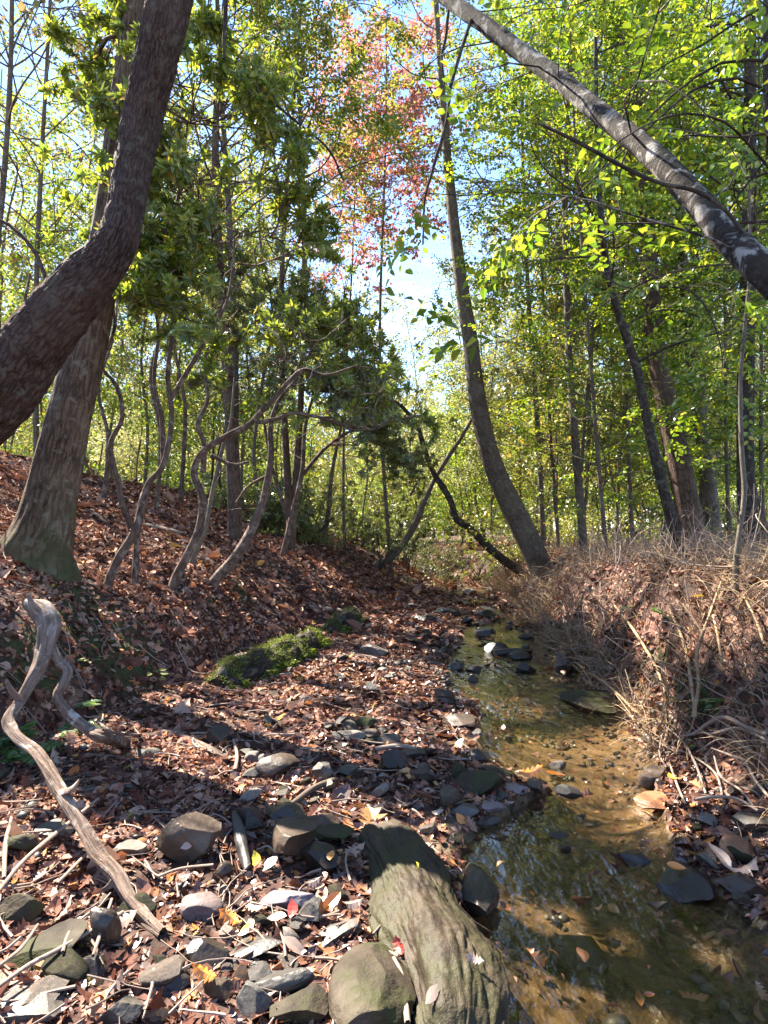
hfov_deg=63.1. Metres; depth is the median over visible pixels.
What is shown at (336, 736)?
cobble
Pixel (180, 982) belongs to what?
stone
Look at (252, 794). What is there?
cobble
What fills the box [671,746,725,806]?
exposed root
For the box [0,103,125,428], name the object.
woodland tree
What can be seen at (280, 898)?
stone
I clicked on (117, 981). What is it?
fallen leaf
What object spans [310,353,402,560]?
woodland tree
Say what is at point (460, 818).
fallen leaf
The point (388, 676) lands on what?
cobble
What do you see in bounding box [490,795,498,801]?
cobble
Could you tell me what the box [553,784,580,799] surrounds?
cobble
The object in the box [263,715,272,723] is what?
cobble
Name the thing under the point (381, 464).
woodland tree
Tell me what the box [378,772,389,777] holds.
cobble
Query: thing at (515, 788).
stone
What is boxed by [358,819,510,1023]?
log
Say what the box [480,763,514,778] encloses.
stone
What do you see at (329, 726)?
cobble
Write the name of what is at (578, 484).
tree
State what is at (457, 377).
woodland tree
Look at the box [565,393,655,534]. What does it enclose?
woodland tree
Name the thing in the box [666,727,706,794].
exposed root
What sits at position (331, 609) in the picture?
stick
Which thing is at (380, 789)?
cobble
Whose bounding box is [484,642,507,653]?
stone
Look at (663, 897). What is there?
cobble
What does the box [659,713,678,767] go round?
exposed root
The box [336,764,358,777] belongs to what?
stone
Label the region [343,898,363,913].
fallen leaf
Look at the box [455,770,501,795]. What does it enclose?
stone
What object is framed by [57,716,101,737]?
fern
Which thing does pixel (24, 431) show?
woodland tree
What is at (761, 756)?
exposed root
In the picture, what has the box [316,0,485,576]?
red maple
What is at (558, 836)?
cobble
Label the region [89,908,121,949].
stone
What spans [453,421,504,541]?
woodland tree
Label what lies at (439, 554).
shrub
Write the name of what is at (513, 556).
shrub
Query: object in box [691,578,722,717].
dry stem
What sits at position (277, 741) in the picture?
cobble
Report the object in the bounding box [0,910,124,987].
stick
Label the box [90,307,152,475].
woodland tree
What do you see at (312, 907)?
stone
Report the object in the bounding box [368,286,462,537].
woodland tree
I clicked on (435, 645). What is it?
cobble
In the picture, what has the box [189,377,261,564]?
laurel tree
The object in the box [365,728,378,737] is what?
cobble
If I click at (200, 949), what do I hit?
stone
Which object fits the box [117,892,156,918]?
cobble
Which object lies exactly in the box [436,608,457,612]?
stone
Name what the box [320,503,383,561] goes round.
shrub
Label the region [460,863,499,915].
stone
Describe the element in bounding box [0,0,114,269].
tree
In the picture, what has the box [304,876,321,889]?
fallen leaf
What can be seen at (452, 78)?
hanging branch
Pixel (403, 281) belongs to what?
sky
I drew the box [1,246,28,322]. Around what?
woodland tree
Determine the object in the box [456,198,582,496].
woodland tree
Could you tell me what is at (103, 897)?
cobble
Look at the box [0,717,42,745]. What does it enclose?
fern
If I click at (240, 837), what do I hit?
stone
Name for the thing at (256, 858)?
fallen leaf
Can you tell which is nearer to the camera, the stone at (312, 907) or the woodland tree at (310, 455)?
the stone at (312, 907)
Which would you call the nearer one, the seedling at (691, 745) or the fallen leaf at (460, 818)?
the fallen leaf at (460, 818)
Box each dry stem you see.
[576,663,637,713]
[612,602,663,689]
[668,606,697,718]
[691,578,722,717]
[710,607,723,663]
[743,597,765,645]
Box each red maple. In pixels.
[290,11,443,545]
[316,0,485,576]
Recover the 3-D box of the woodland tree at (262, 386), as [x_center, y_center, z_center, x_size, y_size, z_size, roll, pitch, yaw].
[-2.204,-4.793,13.188,4.349,11.151,4.928,-1,-2,27]
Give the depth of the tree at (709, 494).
10.14 m
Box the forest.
[6,336,767,535]
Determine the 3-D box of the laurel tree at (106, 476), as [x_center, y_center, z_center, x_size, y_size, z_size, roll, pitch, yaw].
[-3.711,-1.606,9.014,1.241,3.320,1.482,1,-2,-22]
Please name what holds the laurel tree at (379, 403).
on the ground at (674, 955)
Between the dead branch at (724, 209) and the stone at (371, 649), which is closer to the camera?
the dead branch at (724, 209)
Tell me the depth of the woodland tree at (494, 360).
20.16 m
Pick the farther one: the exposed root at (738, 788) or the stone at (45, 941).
the exposed root at (738, 788)
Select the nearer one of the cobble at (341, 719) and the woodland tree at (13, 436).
the cobble at (341, 719)
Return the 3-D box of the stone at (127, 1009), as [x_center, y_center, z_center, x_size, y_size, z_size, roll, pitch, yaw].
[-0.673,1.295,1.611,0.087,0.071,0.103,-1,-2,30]
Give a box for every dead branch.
[270,100,343,180]
[538,122,743,233]
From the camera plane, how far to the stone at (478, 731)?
3.97 m
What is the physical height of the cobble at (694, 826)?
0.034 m
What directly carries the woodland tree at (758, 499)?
on the ground at (674, 955)
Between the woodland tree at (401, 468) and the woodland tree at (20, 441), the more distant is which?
the woodland tree at (401, 468)
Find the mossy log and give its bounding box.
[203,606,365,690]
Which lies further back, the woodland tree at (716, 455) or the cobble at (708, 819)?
the woodland tree at (716, 455)
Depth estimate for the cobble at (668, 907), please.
2.38 m
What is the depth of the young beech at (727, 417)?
9.18 m
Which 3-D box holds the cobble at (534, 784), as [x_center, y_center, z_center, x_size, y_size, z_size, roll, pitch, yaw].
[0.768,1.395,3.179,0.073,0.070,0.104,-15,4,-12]
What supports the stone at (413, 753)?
on the ground at (674, 955)
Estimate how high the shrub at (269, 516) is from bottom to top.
3.164 m
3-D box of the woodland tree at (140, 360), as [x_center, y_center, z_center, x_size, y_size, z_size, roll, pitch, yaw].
[-6.417,-6.514,16.856,4.666,13.057,5.428,-2,-2,44]
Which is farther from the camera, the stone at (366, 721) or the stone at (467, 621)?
the stone at (467, 621)
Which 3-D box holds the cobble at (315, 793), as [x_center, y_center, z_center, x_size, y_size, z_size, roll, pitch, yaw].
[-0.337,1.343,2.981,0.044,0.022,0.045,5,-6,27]
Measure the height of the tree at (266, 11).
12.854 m
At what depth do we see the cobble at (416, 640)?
7.08 m
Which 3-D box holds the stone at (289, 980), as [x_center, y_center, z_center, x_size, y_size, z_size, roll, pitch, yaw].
[-0.292,1.321,1.758,0.204,0.092,0.100,0,-2,0]
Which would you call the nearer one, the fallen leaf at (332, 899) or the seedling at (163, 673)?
the fallen leaf at (332, 899)
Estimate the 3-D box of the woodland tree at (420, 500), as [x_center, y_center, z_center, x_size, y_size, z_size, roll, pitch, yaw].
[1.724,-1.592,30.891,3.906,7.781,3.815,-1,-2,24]
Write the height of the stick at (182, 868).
0.018 m
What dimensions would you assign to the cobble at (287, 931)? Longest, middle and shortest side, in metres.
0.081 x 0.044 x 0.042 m
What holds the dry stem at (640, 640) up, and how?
on the ground at (674, 955)
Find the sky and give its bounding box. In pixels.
[0,0,767,529]
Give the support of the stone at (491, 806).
on the ground at (674, 955)
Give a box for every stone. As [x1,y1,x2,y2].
[0,893,45,925]
[0,982,68,1023]
[7,834,37,851]
[7,918,88,969]
[34,818,73,838]
[83,953,110,976]
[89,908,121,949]
[96,995,143,1023]
[114,839,146,854]
[132,747,160,757]
[148,973,189,996]
[156,811,220,862]
[179,891,223,922]
[184,937,228,967]
[202,977,233,1001]
[206,724,229,742]
[211,860,233,881]
[218,884,231,894]
[227,935,281,963]
[232,811,250,869]
[237,807,263,830]
[253,967,314,997]
[254,753,299,777]
[260,890,315,909]
[264,802,305,820]
[269,983,328,1023]
[272,815,317,858]
[296,897,323,921]
[300,841,337,873]
[310,761,333,779]
[314,823,353,840]
[314,918,360,947]
[317,813,341,826]
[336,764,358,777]
[337,730,365,740]
[354,716,376,726]
[360,643,387,655]
[375,733,401,744]
[377,749,408,770]
[403,603,421,608]
[403,748,427,758]
[412,615,436,621]
[412,767,439,781]
[418,822,438,836]
[434,688,454,700]
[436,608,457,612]
[441,713,478,727]
[445,677,453,684]
[449,832,473,843]
[450,662,464,671]
[450,802,479,818]
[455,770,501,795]
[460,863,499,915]
[461,618,473,623]
[465,666,481,672]
[467,674,477,683]
[468,748,490,762]
[472,728,482,737]
[474,627,494,638]
[475,606,495,611]
[477,609,499,617]
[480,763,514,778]
[482,800,503,812]
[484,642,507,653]
[486,815,500,825]
[492,648,531,656]
[504,783,530,793]
[507,651,531,660]
[515,662,535,674]
[524,810,557,826]
[549,934,608,974]
[554,649,575,675]
[617,849,651,867]
[633,791,667,809]
[637,765,665,790]
[656,861,715,904]
[713,871,767,898]
[719,834,755,862]
[731,811,767,832]
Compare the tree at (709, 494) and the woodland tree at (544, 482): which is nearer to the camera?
the tree at (709, 494)
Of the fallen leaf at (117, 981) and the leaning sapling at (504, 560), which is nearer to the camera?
the fallen leaf at (117, 981)
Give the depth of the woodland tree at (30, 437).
24.19 m
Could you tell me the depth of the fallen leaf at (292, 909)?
2.05 m
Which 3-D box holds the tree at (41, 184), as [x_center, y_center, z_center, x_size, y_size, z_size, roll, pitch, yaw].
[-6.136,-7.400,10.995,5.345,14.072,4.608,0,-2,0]
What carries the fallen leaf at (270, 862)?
on the ground at (674, 955)
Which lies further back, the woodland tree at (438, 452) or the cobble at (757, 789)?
the woodland tree at (438, 452)
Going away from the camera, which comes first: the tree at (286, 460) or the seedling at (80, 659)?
the seedling at (80, 659)
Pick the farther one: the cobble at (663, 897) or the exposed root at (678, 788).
the exposed root at (678, 788)
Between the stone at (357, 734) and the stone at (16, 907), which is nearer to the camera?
the stone at (16, 907)
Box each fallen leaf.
[24,895,71,929]
[93,968,122,996]
[120,909,137,928]
[180,842,191,849]
[191,962,216,985]
[218,907,239,925]
[238,923,248,935]
[244,902,261,911]
[252,850,260,864]
[263,856,277,870]
[268,911,286,919]
[282,936,303,953]
[287,898,297,917]
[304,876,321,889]
[323,891,340,909]
[327,850,333,859]
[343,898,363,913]
[345,842,364,856]
[392,935,403,953]
[425,984,437,1003]
[431,809,442,814]
[456,813,466,823]
[466,952,483,964]
[519,764,542,777]
[546,770,563,775]
[666,861,685,869]
[707,842,731,866]
[722,856,758,875]
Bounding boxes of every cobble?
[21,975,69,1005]
[41,948,88,984]
[79,930,90,944]
[98,892,108,906]
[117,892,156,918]
[137,955,184,989]
[152,954,166,962]
[219,925,232,935]
[220,962,233,971]
[236,980,271,1018]
[239,788,261,803]
[240,748,252,754]
[242,767,258,776]
[244,751,259,762]
[248,961,271,981]
[254,914,272,924]
[257,754,265,760]
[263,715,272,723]
[273,739,282,746]
[275,788,290,796]
[277,953,298,967]
[278,785,287,790]
[279,798,290,802]
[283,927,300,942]
[289,917,305,931]
[299,695,308,699]
[299,777,311,784]
[299,799,308,804]
[309,796,319,804]
[310,791,317,796]
[322,779,333,790]
[324,723,333,729]
[328,883,348,900]
[332,732,341,740]
[335,716,348,725]
[337,793,344,798]
[341,720,356,729]
[346,723,358,729]
[365,681,379,691]
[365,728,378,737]
[365,737,377,744]
[371,783,389,796]
[373,804,385,813]
[377,667,386,671]
[378,727,387,733]
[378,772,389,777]
[384,674,393,677]
[401,802,411,807]
[412,638,421,643]
[413,804,420,810]
[417,763,429,770]
[423,629,431,635]
[425,748,432,753]
[429,644,440,647]
[437,785,462,806]
[448,610,459,615]
[450,760,467,777]
[462,589,472,594]
[475,815,488,827]
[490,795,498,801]
[496,790,509,800]
[518,633,534,639]
[522,644,529,648]
[524,832,535,844]
[527,777,542,793]
[546,831,568,842]
[549,760,565,770]
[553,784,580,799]
[557,844,570,853]
[573,814,584,822]
[646,901,667,910]
[660,892,673,902]
[664,902,672,911]
[691,823,702,830]
[696,853,722,869]
[697,812,717,826]
[723,861,736,870]
[726,846,752,863]
[727,786,739,794]
[731,892,749,904]
[749,782,767,796]
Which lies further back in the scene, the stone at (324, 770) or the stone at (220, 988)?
the stone at (324, 770)
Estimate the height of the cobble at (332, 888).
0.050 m
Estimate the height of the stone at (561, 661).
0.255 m
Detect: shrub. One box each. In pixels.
[201,444,338,549]
[240,438,377,545]
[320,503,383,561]
[321,492,430,553]
[348,507,432,586]
[372,523,436,559]
[376,521,447,584]
[400,536,468,572]
[453,536,510,581]
[470,523,546,576]
[536,498,602,549]
[598,509,652,543]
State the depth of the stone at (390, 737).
3.75 m
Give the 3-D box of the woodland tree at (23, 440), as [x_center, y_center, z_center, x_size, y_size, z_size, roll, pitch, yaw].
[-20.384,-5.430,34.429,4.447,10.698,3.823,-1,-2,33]
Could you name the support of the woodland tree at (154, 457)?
on the ground at (674, 955)
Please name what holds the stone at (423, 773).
on the ground at (674, 955)
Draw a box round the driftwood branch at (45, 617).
[1,595,232,938]
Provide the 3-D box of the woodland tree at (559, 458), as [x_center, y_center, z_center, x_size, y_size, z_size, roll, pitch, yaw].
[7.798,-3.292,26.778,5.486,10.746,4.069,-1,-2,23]
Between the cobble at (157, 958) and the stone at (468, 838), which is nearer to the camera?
the cobble at (157, 958)
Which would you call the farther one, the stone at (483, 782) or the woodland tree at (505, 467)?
the woodland tree at (505, 467)
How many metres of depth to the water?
6.35 m
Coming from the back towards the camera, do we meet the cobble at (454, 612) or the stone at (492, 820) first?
the cobble at (454, 612)
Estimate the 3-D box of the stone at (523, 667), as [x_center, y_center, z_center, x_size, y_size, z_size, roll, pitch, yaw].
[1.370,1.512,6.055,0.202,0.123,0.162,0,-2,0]
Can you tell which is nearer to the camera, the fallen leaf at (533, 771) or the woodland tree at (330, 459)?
the fallen leaf at (533, 771)
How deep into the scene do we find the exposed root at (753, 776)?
2.95 m
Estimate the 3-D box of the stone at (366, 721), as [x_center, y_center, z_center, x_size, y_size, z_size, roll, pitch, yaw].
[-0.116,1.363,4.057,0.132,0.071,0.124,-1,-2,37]
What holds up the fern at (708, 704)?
on the ground at (674, 955)
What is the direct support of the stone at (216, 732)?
on the ground at (674, 955)
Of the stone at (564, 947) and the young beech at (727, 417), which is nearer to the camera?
the stone at (564, 947)
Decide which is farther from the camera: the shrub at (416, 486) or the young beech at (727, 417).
the shrub at (416, 486)
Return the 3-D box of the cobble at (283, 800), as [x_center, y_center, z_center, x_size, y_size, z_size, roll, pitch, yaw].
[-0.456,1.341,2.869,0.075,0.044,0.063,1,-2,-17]
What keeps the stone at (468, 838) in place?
on the ground at (674, 955)
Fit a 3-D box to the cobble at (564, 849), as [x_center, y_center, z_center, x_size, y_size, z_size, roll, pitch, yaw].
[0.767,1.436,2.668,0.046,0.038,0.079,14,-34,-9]
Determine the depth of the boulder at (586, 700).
4.79 m
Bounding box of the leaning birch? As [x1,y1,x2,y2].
[275,0,767,304]
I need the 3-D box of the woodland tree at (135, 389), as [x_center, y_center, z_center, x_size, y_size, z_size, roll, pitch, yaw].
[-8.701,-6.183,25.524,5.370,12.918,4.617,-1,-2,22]
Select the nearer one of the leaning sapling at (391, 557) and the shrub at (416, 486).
the leaning sapling at (391, 557)
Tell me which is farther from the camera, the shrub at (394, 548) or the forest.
the forest
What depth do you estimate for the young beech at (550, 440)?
13.05 m
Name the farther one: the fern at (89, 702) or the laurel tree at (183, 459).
the laurel tree at (183, 459)
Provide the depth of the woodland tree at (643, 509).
15.64 m
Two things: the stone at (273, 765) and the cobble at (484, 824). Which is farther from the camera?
the stone at (273, 765)
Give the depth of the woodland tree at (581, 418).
31.99 m
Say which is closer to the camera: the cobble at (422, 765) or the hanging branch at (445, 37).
the cobble at (422, 765)
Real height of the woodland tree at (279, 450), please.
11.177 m
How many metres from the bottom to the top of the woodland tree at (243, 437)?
11.438 m
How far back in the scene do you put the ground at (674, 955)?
2.95 m
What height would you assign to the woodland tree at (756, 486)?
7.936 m
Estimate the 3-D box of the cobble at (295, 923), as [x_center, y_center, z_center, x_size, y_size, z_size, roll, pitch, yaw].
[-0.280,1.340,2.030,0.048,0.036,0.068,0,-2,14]
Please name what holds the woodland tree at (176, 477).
on the ground at (674, 955)
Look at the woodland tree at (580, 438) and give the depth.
27.96 m
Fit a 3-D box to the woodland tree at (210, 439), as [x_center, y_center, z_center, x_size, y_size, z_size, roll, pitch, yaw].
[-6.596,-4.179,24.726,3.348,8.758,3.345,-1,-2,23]
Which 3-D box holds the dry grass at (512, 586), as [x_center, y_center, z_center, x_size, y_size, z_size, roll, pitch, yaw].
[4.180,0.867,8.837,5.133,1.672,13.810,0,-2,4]
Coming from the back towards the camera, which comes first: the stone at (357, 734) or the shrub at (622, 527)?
the shrub at (622, 527)
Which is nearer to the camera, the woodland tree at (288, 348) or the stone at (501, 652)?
the stone at (501, 652)
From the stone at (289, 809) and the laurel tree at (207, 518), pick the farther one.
the laurel tree at (207, 518)
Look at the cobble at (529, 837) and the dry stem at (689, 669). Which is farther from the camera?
the dry stem at (689, 669)
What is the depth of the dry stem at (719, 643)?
3.71 m
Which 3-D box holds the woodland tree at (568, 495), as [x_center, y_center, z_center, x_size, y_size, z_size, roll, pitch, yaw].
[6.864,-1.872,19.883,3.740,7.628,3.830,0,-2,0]
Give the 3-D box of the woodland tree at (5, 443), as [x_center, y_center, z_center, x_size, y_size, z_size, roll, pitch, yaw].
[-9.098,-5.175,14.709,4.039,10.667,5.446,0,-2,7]
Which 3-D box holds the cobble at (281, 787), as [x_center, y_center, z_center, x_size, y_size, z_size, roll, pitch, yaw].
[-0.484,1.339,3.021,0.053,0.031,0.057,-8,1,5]
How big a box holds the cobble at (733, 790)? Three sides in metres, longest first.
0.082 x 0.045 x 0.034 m
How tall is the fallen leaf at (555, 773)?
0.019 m
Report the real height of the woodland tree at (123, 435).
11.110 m
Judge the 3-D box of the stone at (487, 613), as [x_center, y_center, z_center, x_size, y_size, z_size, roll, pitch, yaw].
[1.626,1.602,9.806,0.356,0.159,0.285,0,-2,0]
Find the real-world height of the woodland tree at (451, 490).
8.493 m
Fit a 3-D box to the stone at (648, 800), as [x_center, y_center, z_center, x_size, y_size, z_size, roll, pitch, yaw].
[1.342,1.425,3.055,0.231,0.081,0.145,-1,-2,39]
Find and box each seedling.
[77,655,103,663]
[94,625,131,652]
[147,667,168,679]
[687,739,705,749]
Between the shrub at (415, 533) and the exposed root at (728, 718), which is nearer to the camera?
the exposed root at (728, 718)
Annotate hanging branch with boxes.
[222,0,227,59]
[422,17,471,244]
[441,9,449,91]
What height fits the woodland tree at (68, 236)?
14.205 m
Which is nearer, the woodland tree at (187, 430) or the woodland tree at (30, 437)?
the woodland tree at (30, 437)
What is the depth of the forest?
46.71 m
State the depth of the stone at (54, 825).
2.50 m
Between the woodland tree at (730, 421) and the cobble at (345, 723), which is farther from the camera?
the woodland tree at (730, 421)
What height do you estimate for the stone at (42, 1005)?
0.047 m
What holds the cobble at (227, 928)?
on the ground at (674, 955)
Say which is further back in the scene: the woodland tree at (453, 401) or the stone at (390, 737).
the woodland tree at (453, 401)
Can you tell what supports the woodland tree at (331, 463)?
on the ground at (674, 955)
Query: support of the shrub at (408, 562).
on the ground at (674, 955)
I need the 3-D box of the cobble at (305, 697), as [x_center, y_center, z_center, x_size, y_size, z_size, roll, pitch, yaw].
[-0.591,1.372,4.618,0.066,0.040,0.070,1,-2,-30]
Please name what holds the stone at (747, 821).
on the ground at (674, 955)
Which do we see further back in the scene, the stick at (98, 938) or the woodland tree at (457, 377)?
the woodland tree at (457, 377)
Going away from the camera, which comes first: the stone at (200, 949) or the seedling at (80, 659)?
the stone at (200, 949)
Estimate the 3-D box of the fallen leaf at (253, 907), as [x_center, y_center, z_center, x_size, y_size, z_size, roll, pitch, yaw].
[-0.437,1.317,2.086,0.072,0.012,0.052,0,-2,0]
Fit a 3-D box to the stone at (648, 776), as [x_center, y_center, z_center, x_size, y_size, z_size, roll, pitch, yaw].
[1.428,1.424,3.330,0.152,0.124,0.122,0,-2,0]
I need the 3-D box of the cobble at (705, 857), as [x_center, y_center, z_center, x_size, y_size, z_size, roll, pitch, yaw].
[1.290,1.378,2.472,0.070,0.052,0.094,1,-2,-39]
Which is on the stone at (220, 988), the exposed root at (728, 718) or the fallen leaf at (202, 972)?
the fallen leaf at (202, 972)
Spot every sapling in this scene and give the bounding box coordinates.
[371,417,471,568]
[393,395,527,579]
[620,165,767,600]
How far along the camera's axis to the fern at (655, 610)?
4.90 m
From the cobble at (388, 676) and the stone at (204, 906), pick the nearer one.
the stone at (204, 906)
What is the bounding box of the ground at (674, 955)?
[0,457,767,1023]
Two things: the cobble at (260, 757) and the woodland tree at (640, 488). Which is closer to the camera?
the cobble at (260, 757)
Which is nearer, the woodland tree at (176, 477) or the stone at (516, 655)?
the stone at (516, 655)
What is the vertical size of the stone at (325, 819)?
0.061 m
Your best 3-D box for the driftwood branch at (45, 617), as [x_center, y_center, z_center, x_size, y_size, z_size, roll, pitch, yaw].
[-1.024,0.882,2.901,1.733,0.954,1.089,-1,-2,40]
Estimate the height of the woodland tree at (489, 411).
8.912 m
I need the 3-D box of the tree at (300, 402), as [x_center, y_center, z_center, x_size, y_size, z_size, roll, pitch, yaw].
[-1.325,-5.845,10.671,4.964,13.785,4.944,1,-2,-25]
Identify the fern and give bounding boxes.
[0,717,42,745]
[0,732,79,765]
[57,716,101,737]
[74,696,103,708]
[645,606,669,618]
[690,685,723,715]
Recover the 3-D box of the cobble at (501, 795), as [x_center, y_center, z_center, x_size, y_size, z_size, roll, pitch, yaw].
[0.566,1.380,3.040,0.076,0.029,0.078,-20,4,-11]
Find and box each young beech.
[431,18,652,546]
[450,0,767,556]
[473,0,709,556]
[503,0,767,547]
[515,2,737,541]
[559,2,766,543]
[569,0,767,545]
[613,0,767,550]
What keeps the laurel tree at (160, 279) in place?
on the ground at (674, 955)
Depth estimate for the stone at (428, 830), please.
2.69 m
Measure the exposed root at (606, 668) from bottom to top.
0.230 m
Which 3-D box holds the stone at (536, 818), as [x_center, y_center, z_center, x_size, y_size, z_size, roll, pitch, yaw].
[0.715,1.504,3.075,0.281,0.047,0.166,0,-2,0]
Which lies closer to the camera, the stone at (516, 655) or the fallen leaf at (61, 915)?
the fallen leaf at (61, 915)
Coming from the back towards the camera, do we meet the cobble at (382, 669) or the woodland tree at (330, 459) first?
the woodland tree at (330, 459)
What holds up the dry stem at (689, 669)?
on the ground at (674, 955)
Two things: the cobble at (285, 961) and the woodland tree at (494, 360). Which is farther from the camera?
the woodland tree at (494, 360)
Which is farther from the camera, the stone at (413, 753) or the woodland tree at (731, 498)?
the woodland tree at (731, 498)
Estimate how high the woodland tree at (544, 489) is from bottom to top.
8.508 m
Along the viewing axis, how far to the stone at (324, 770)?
3.15 m
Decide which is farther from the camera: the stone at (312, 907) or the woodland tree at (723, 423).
the woodland tree at (723, 423)
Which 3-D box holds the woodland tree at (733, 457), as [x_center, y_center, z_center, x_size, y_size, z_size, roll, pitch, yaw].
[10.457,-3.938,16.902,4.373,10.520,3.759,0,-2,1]
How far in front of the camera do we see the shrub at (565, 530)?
14.52 m
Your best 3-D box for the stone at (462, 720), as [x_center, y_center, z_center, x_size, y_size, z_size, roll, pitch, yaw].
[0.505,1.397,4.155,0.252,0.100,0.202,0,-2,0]
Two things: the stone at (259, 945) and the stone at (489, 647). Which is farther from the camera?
the stone at (489, 647)
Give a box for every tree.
[0,0,93,327]
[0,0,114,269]
[0,0,182,455]
[0,0,193,445]
[0,0,205,584]
[0,9,193,474]
[0,53,93,456]
[0,97,152,471]
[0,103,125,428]
[0,139,97,384]
[0,184,80,456]
[0,307,31,454]
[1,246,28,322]
[1,404,44,456]
[2,0,357,586]
[2,379,84,470]
[7,218,122,473]
[8,386,52,457]
[29,106,206,478]
[53,8,257,482]
[86,320,157,478]
[90,306,189,482]
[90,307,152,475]
[97,297,164,501]
[101,212,212,486]
[101,346,162,482]
[108,81,270,427]
[111,199,322,503]
[118,294,210,486]
[127,193,310,493]
[137,96,348,506]
[144,218,254,510]
[147,370,223,490]
[150,289,222,488]
[154,131,292,457]
[158,152,239,502]
[161,0,403,526]
[164,0,388,541]
[166,0,509,543]
[167,249,458,592]
[171,10,390,529]
[174,325,262,480]
[183,0,387,550]
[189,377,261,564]
[194,232,452,556]
[209,274,420,585]
[221,272,328,492]
[221,373,283,503]
[225,192,337,482]
[257,365,353,521]
[296,390,360,532]
[302,394,365,519]
[307,427,363,529]
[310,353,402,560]
[311,288,428,544]
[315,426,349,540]
[340,432,405,550]
[350,364,435,521]
[368,0,551,587]
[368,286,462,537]
[370,390,436,540]
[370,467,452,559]
[374,438,418,526]
[376,0,767,395]
[379,401,457,539]
[398,376,450,534]
[402,0,631,547]
[402,244,515,546]
[407,0,732,553]
[409,304,501,534]
[417,379,469,537]
[423,384,523,544]
[425,254,549,545]
[427,224,530,536]
[427,335,521,546]
[437,0,757,597]
[443,313,533,541]
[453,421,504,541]
[454,380,535,540]
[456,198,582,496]
[462,238,624,542]
[463,0,767,559]
[485,213,660,539]
[487,0,765,550]
[489,381,544,536]
[492,311,601,546]
[493,239,628,546]
[499,322,615,541]
[500,392,573,537]
[507,376,589,538]
[521,323,606,519]
[526,1,765,541]
[526,224,680,541]
[531,0,767,543]
[532,347,643,539]
[550,8,767,462]
[552,169,735,536]
[559,317,623,532]
[559,350,610,496]
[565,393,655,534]
[569,0,767,549]
[582,340,697,543]
[590,347,668,537]
[604,269,735,542]
[620,16,767,504]
[633,270,767,535]
[678,127,767,535]
[688,196,767,476]
[688,200,767,541]
[692,346,767,532]
[695,443,735,526]
[696,304,767,484]
[698,334,767,537]
[719,392,767,535]
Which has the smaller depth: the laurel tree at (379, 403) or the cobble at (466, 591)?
the laurel tree at (379, 403)
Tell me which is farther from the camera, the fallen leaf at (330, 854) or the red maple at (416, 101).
the red maple at (416, 101)
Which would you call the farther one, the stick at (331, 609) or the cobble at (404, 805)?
the stick at (331, 609)
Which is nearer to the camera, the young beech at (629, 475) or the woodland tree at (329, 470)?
the young beech at (629, 475)
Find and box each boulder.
[328,942,415,1023]
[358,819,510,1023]
[559,689,615,714]
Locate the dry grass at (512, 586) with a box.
[475,508,767,833]
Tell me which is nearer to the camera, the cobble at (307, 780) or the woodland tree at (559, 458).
the cobble at (307, 780)
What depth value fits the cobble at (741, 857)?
2.47 m
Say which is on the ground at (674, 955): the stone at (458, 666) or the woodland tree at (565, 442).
the woodland tree at (565, 442)
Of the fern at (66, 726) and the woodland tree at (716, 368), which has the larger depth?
the woodland tree at (716, 368)
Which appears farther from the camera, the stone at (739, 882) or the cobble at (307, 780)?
the cobble at (307, 780)
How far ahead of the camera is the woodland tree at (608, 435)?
12.32 m
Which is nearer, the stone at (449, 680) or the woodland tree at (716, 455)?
the stone at (449, 680)
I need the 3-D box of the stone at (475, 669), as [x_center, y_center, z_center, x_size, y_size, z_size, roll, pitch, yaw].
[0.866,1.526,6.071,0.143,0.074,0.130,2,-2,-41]
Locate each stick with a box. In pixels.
[0,797,99,890]
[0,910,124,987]
[0,923,38,966]
[2,816,12,879]
[55,852,87,884]
[61,912,89,953]
[91,898,112,956]
[143,523,183,533]
[157,863,212,877]
[232,738,238,770]
[291,777,335,802]
[306,605,343,613]
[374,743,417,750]
[392,956,410,1023]
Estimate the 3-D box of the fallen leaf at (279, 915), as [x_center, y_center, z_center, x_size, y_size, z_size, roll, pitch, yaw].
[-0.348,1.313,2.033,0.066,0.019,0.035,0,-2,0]
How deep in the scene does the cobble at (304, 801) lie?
2.88 m
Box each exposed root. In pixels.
[563,619,615,672]
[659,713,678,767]
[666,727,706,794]
[669,762,686,805]
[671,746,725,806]
[680,715,767,736]
[693,795,758,811]
[697,738,767,760]
[698,727,767,742]
[711,747,767,797]
[713,756,755,807]
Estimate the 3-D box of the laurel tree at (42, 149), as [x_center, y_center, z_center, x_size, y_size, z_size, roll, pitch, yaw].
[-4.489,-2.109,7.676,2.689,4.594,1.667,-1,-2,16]
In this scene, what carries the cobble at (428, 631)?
on the ground at (674, 955)
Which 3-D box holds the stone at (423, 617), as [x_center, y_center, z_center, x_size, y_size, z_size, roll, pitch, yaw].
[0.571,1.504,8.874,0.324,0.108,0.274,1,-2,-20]
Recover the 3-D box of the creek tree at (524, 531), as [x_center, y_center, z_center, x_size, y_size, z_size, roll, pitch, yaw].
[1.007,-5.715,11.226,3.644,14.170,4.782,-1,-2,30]
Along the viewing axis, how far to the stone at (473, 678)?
5.64 m
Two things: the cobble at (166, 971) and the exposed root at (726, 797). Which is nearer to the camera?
the cobble at (166, 971)

